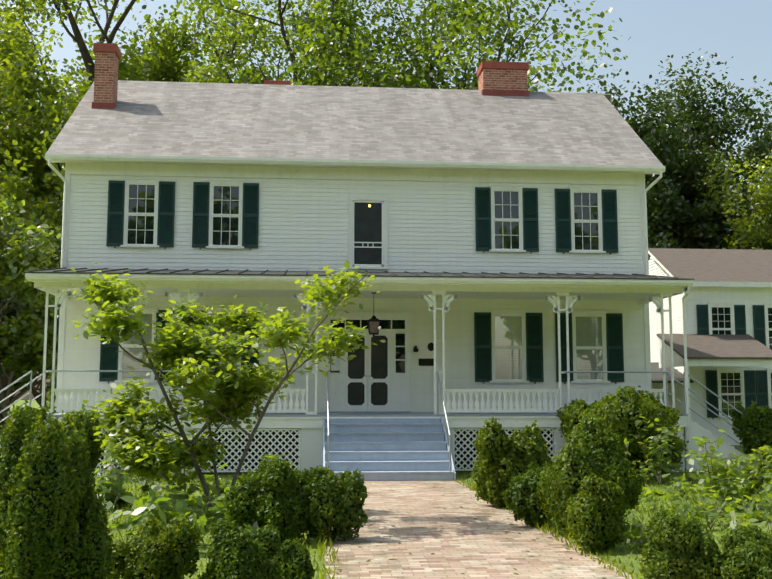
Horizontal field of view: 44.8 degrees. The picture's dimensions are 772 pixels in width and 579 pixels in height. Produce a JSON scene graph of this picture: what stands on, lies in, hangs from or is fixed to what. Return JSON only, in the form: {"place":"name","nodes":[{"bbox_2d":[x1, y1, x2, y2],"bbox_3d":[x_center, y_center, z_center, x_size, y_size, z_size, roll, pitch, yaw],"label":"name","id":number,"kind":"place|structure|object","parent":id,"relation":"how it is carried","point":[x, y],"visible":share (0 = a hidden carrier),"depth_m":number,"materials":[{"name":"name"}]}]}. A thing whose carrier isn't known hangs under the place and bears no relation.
{"place":"outdoors","nodes":[
{"label":"outdoors","id":0,"kind":"place"},
{"bbox_2d":[0,371,45,447],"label":"side stairs","id":1,"kind":"structure","parent":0,"point":[30,392],"depth_m":20.71,"materials":[{"name":"white paint"}]},
{"bbox_2d":[32,412,687,428],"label":"porch floor","id":2,"kind":"structure","parent":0,"point":[455,420],"depth_m":21.14,"materials":[{"name":"white wood"}]},
{"bbox_2d":[54,389,663,412],"bbox_3d":[-0.433,2.512,21.161,13.790,0.530,0.090,1,-7,-5],"label":"porch balustrade","id":3,"kind":"object","parent":2,"relation":"on","point":[447,391],"visible":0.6,"depth_m":21.33,"materials":[{"name":"white wood"}]},
{"bbox_2d":[0,0,771,399],"label":"sky","id":4,"kind":"structure","parent":0,"point":[657,29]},
{"bbox_2d":[4,400,771,578],"bbox_3d":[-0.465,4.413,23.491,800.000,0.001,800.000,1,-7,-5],"label":"ground","id":5,"kind":"structure","parent":0,"point":[623,556],"depth_m":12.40,"materials":[{"name":"green plant"}]},
{"bbox_2d":[0,207,50,322],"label":"tree","id":6,"kind":"object","parent":5,"relation":"on","point":[10,308],"visible":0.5,"depth_m":31.52,"materials":[{"name":"green plant"}]},
{"bbox_2d":[0,194,61,425],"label":"tree","id":7,"kind":"object","parent":5,"relation":"on","point":[20,341],"visible":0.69,"depth_m":28.10,"materials":[{"name":"green plant"}]},
{"bbox_2d":[0,230,61,409],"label":"tree","id":8,"kind":"object","parent":5,"relation":"on","point":[58,242],"visible":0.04,"depth_m":33.05,"materials":[{"name":"green plant"}]},
{"bbox_2d":[0,117,64,433],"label":"tree","id":9,"kind":"object","parent":5,"relation":"on","point":[58,205],"depth_m":36.08,"materials":[{"name":"green plant"}]},
{"bbox_2d":[0,0,70,257],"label":"tree","id":10,"kind":"object","parent":5,"relation":"on","point":[5,103],"visible":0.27,"depth_m":41.85,"materials":[{"name":"green plant"}]},
{"bbox_2d":[3,18,86,209],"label":"tree","id":11,"kind":"object","parent":5,"relation":"on","point":[29,34],"visible":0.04,"depth_m":57.17,"materials":[{"name":"green plant"}]},
{"bbox_2d":[45,366,56,411],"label":"boxwood shrub","id":12,"kind":"object","parent":5,"relation":"on","point":[48,397],"visible":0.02,"depth_m":24.38,"materials":[{"name":"green plant"}]},
{"bbox_2d":[0,397,114,578],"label":"boxwood shrub","id":13,"kind":"object","parent":5,"relation":"on","point":[53,518],"visible":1,"depth_m":6.24,"materials":[{"name":"green plant"}]},
{"bbox_2d":[8,405,107,486],"bbox_3d":[-5.058,2.600,14.581,1.321,1.607,1.613,-6,-9,41],"label":"boxwood shrub","id":14,"kind":"object","parent":5,"relation":"on","point":[76,418],"visible":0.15,"depth_m":14.50,"materials":[{"name":"green plant"}]},
{"bbox_2d":[0,0,141,127],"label":"tree","id":15,"kind":"object","parent":5,"relation":"on","point":[26,5],"depth_m":63.55,"materials":[{"name":"green plant"}]},
{"bbox_2d":[81,400,140,478],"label":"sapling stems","id":16,"kind":"object","parent":5,"relation":"on","point":[84,409],"visible":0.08,"depth_m":19.27,"materials":[{"name":"green plant"}]},
{"bbox_2d":[0,0,233,226],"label":"tree","id":17,"kind":"object","parent":5,"relation":"on","point":[147,68],"visible":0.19,"depth_m":46.91,"materials":[{"name":"green plant"}]},
{"bbox_2d":[4,437,294,544],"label":"garden plants","id":18,"kind":"object","parent":5,"relation":"on","point":[158,504],"visible":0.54,"depth_m":12.22,"materials":[{"name":"green plant"}]},
{"bbox_2d":[106,514,200,578],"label":"boxwood shrub","id":19,"kind":"object","parent":5,"relation":"on","point":[147,552],"visible":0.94,"depth_m":7.31,"materials":[{"name":"green plant"}]},
{"bbox_2d":[154,430,200,491],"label":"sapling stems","id":20,"kind":"object","parent":5,"relation":"on","point":[170,474],"visible":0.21,"depth_m":15.15,"materials":[{"name":"green plant"}]},
{"bbox_2d":[136,0,304,83],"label":"tree","id":21,"kind":"object","parent":5,"relation":"on","point":[267,38],"visible":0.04,"depth_m":66.94,"materials":[{"name":"green plant"}]},
{"bbox_2d":[62,261,385,516],"bbox_3d":[-2.309,1.474,13.382,4.523,3.784,2.972,-1,-7,12],"label":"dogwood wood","id":22,"kind":"object","parent":5,"relation":"on","point":[148,454],"visible":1,"depth_m":13.36,"materials":[{"name":"green plant"}]},
{"bbox_2d":[197,508,283,578],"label":"boxwood shrub","id":23,"kind":"object","parent":5,"relation":"on","point":[237,552],"visible":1,"depth_m":7.25,"materials":[{"name":"green plant"}]},
{"bbox_2d":[221,453,310,541],"bbox_3d":[-1.377,2.484,11.169,1.035,1.045,0.832,-2,-7,17],"label":"boxwood shrub","id":24,"kind":"object","parent":5,"relation":"on","point":[262,495],"visible":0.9,"depth_m":10.97,"materials":[{"name":"green plant"}]},
{"bbox_2d":[126,0,418,86],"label":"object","id":25,"kind":"object","parent":5,"relation":"on","point":[231,48],"visible":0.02,"depth_m":60.62,"materials":[{"name":"green plant"}]},
{"bbox_2d":[275,539,315,578],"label":"boxwood shrub","id":26,"kind":"object","parent":5,"relation":"on","point":[293,558],"visible":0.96,"depth_m":8.29,"materials":[{"name":"green plant"}]},
{"bbox_2d":[290,465,369,540],"bbox_3d":[-0.673,2.571,11.263,0.840,0.894,0.766,5,-8,-38],"label":"boxwood shrub","id":27,"kind":"object","parent":5,"relation":"on","point":[337,506],"visible":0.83,"depth_m":11.14,"materials":[{"name":"green plant"}]},
{"bbox_2d":[75,0,631,122],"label":"tree","id":28,"kind":"object","parent":5,"relation":"on","point":[323,55],"visible":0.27,"depth_m":50.07,"materials":[{"name":"green plant"}]},
{"bbox_2d":[45,153,664,412],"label":"house walls","id":29,"kind":"structure","parent":5,"relation":"on","point":[303,214],"depth_m":24.05,"materials":[{"name":"white wood"}]},
{"bbox_2d":[264,80,290,84],"bbox_3d":[-3.576,-5.494,30.776,0.880,2.564,0.780,1,-7,-5],"label":"chimney","id":30,"kind":"object","parent":29,"relation":"on","point":[275,82],"visible":0.14,"depth_m":30.53,"materials":[{"name":"brick"}]},
{"bbox_2d":[47,82,662,165],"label":"house roof","id":31,"kind":"structure","parent":29,"relation":"on","point":[151,119],"depth_m":26.12,"materials":[{"name":"grey"}]},
{"bbox_2d":[91,43,120,108],"bbox_3d":[-8.004,-5.868,26.792,0.640,2.184,0.650,1,-7,-5],"label":"chimney","id":32,"kind":"object","parent":31,"relation":"on","point":[107,57],"visible":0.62,"depth_m":26.55,"materials":[{"name":"brick"}]},
{"bbox_2d":[118,80,603,94],"bbox_3d":[-0.983,-6.266,29.210,15.840,0.115,0.280,1,-7,-5],"label":"roof ridge cap","id":33,"kind":"object","parent":31,"relation":"on","point":[306,86],"visible":0.43,"depth_m":29.09,"materials":[{"name":"grey"}]},
{"bbox_2d":[99,178,623,383],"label":"window shutters","id":34,"kind":"object","parent":29,"relation":"attached to","point":[508,346],"visible":0.83,"depth_m":24.10,"materials":[{"name":"green wood"}]},
{"bbox_2d":[348,196,388,269],"bbox_3d":[-0.462,-1.464,24.121,1.060,1.900,0.080,1,-7,-5],"label":"screen door","id":35,"kind":"structure","parent":29,"relation":"attached to","point":[367,237],"depth_m":24.14,"materials":[{"name":"white wood"}]},
{"bbox_2d":[317,311,433,412],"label":"house entrance doors","id":36,"kind":"structure","parent":29,"relation":"in","point":[373,378],"depth_m":23.74,"materials":[{"name":"white wood"}]},
{"bbox_2d":[477,61,528,96],"bbox_3d":[3.695,-6.332,29.679,1.480,1.487,0.930,1,-7,-5],"label":"chimney","id":37,"kind":"object","parent":29,"relation":"on","point":[496,78],"visible":0.57,"depth_m":29.28,"materials":[{"name":"brick"}]},
{"bbox_2d":[25,273,692,462],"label":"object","id":38,"kind":"structure","parent":5,"relation":"on","point":[655,292],"depth_m":21.43,"materials":[{"name":"white wood"}]},
{"bbox_2d":[48,370,668,372],"bbox_3d":[-0.429,1.855,21.180,14.050,0.038,0.038,1,-7,-5],"label":"porch railing","id":39,"kind":"object","parent":38,"relation":"attached to","point":[311,371],"visible":0.65,"depth_m":20.82,"materials":[{"name":"white wood"}]},
{"bbox_2d":[24,267,694,281],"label":"porch roof","id":40,"kind":"structure","parent":38,"relation":"on","point":[377,274],"depth_m":21.80,"materials":[{"name":"grey metal"}]},
{"bbox_2d":[367,292,379,335],"bbox_3d":[-0.293,0.593,22.426,0.300,1.050,0.300,1,-7,-5],"label":"hanging lantern","id":41,"kind":"object","parent":40,"relation":"hanging from","point":[373,322],"visible":0.98,"depth_m":22.28,"materials":[{"name":"black metal"}]},
{"bbox_2d":[285,0,502,88],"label":"tree","id":42,"kind":"object","parent":5,"relation":"on","point":[424,59],"visible":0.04,"depth_m":58.94,"materials":[{"name":"green plant"}]},
{"bbox_2d":[471,415,553,509],"bbox_3d":[1.966,2.666,14.507,1.420,1.452,0.962,-2,-7,19],"label":"boxwood shrub","id":43,"kind":"object","parent":5,"relation":"on","point":[504,459],"visible":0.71,"depth_m":14.30,"materials":[{"name":"green plant"}]},
{"bbox_2d":[504,466,551,526],"bbox_3d":[1.963,2.757,12.537,0.849,0.815,0.666,1,-7,-5],"label":"boxwood shrub","id":44,"kind":"object","parent":5,"relation":"on","point":[525,504],"visible":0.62,"depth_m":12.33,"materials":[{"name":"green plant"}]},
{"bbox_2d":[536,414,646,538],"bbox_3d":[2.592,2.315,11.671,1.385,1.503,1.388,1,-7,-5],"label":"boxwood shrub","id":45,"kind":"object","parent":5,"relation":"on","point":[591,449],"visible":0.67,"depth_m":11.49,"materials":[{"name":"green plant"}]},
{"bbox_2d":[565,474,628,552],"bbox_3d":[2.377,2.517,10.629,0.710,0.845,0.723,1,-7,-5],"label":"boxwood shrub","id":46,"kind":"object","parent":5,"relation":"on","point":[596,507],"visible":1,"depth_m":10.45,"materials":[{"name":"green plant"}]},
{"bbox_2d":[556,385,688,477],"bbox_3d":[5.190,3.058,20.230,2.803,1.979,3.322,1,-7,-5],"label":"boxwood shrub","id":47,"kind":"object","parent":5,"relation":"on","point":[620,411],"visible":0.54,"depth_m":19.11,"materials":[{"name":"green plant"}]},
{"bbox_2d":[628,416,683,485],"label":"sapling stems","id":48,"kind":"object","parent":5,"relation":"on","point":[659,454],"visible":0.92,"depth_m":18.38,"materials":[{"name":"green plant"}]},
{"bbox_2d":[552,455,771,553],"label":"garden plants","id":49,"kind":"object","parent":5,"relation":"on","point":[715,505],"visible":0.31,"depth_m":13.19,"materials":[{"name":"green plant"}]},
{"bbox_2d":[553,438,771,527],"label":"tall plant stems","id":50,"kind":"object","parent":5,"relation":"on","point":[729,509],"visible":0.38,"depth_m":14.66,"materials":[{"name":"green plant"}]},
{"bbox_2d":[585,48,771,260],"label":"tree","id":51,"kind":"object","parent":5,"relation":"on","point":[678,217],"visible":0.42,"depth_m":51.03,"materials":[{"name":"green plant"}]},
{"bbox_2d":[639,506,726,578],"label":"boxwood shrub","id":52,"kind":"object","parent":5,"relation":"on","point":[678,547],"visible":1,"depth_m":7.43,"materials":[{"name":"green plant"}]},
{"bbox_2d":[684,429,755,514],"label":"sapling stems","id":53,"kind":"object","parent":5,"relation":"on","point":[723,488],"visible":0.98,"depth_m":13.66,"materials":[{"name":"green plant"}]},
{"bbox_2d":[674,75,771,249],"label":"tree","id":54,"kind":"object","parent":5,"relation":"on","point":[761,145],"visible":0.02,"depth_m":58.81,"materials":[{"name":"green plant"}]},
{"bbox_2d":[692,146,771,249],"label":"tree","id":55,"kind":"object","parent":5,"relation":"on","point":[760,196],"visible":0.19,"depth_m":45.53,"materials":[{"name":"green plant"}]},
{"bbox_2d":[719,524,771,578],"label":"boxwood shrub","id":56,"kind":"object","parent":5,"relation":"on","point":[747,554],"visible":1,"depth_m":7.22,"materials":[{"name":"green plant"}]},
{"bbox_2d":[728,445,771,502],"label":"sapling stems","id":57,"kind":"object","parent":5,"relation":"on","point":[754,480],"visible":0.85,"depth_m":15.18,"materials":[{"name":"green plant"}]},
{"bbox_2d":[730,400,771,468],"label":"boxwood shrub","id":58,"kind":"object","parent":5,"relation":"on","point":[752,423],"visible":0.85,"depth_m":21.56,"materials":[{"name":"green plant"}]},
{"bbox_2d":[92,427,684,473],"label":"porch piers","id":59,"kind":"structure","parent":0,"point":[311,447],"depth_m":21.24,"materials":[{"name":"white wood"}]},
{"bbox_2d":[59,428,641,472],"bbox_3d":[-0.399,3.589,20.987,13.524,0.950,0.024,1,-7,-5],"label":"lattice skirting","id":60,"kind":"object","parent":59,"relation":"attached to","point":[298,439],"visible":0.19,"depth_m":20.83,"materials":[{"name":"white wood"}]},
{"bbox_2d":[322,417,455,480],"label":"porch steps","id":61,"kind":"structure","parent":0,"point":[402,449],"depth_m":19.99,"materials":[{"name":"wood"}]},
{"bbox_2d":[326,371,450,471],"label":"stair handrails","id":62,"kind":"object","parent":61,"relation":"on","point":[327,398],"visible":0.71,"depth_m":19.98,"materials":[{"name":"white metal"}]},
{"bbox_2d":[324,480,635,578],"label":"brick path","id":63,"kind":"structure","parent":0,"point":[466,545],"depth_m":10.90,"materials":[{"name":"beige brick"}]},
{"bbox_2d":[316,478,647,578],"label":"path edge grass","id":64,"kind":"structure","parent":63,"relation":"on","point":[321,548],"depth_m":10.29,"materials":[{"name":"green plant"}]},
{"bbox_2d":[325,480,638,578],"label":"fallen leaves","id":65,"kind":"object","parent":63,"relation":"on","point":[368,560],"visible":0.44,"depth_m":11.02,"materials":[{"name":"plant"}]},
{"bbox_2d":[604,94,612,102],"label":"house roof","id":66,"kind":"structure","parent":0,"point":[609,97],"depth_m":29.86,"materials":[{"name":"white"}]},
{"bbox_2d":[666,372,745,471],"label":"side stairs","id":67,"kind":"structure","parent":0,"point":[725,449],"depth_m":21.75,"materials":[{"name":"white paint"}]},
{"bbox_2d":[649,257,771,444],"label":"neighbour walls","id":68,"kind":"structure","parent":0,"point":[748,295],"depth_m":33.85,"materials":[{"name":"white wood"}]},
{"bbox_2d":[648,248,771,281],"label":"neighbour roof","id":69,"kind":"structure","parent":68,"relation":"on","point":[725,265],"depth_m":35.41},
{"bbox_2d":[651,334,771,419],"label":"porch","id":70,"kind":"object","parent":68,"relation":"attached to","point":[725,350],"visible":0.48,"depth_m":32.20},
{"bbox_2d":[696,303,771,418],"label":"shuttered windows","id":71,"kind":"structure","parent":68,"relation":"in","point":[733,386],"depth_m":33.61,"materials":[{"name":"green wood"}]}
]}

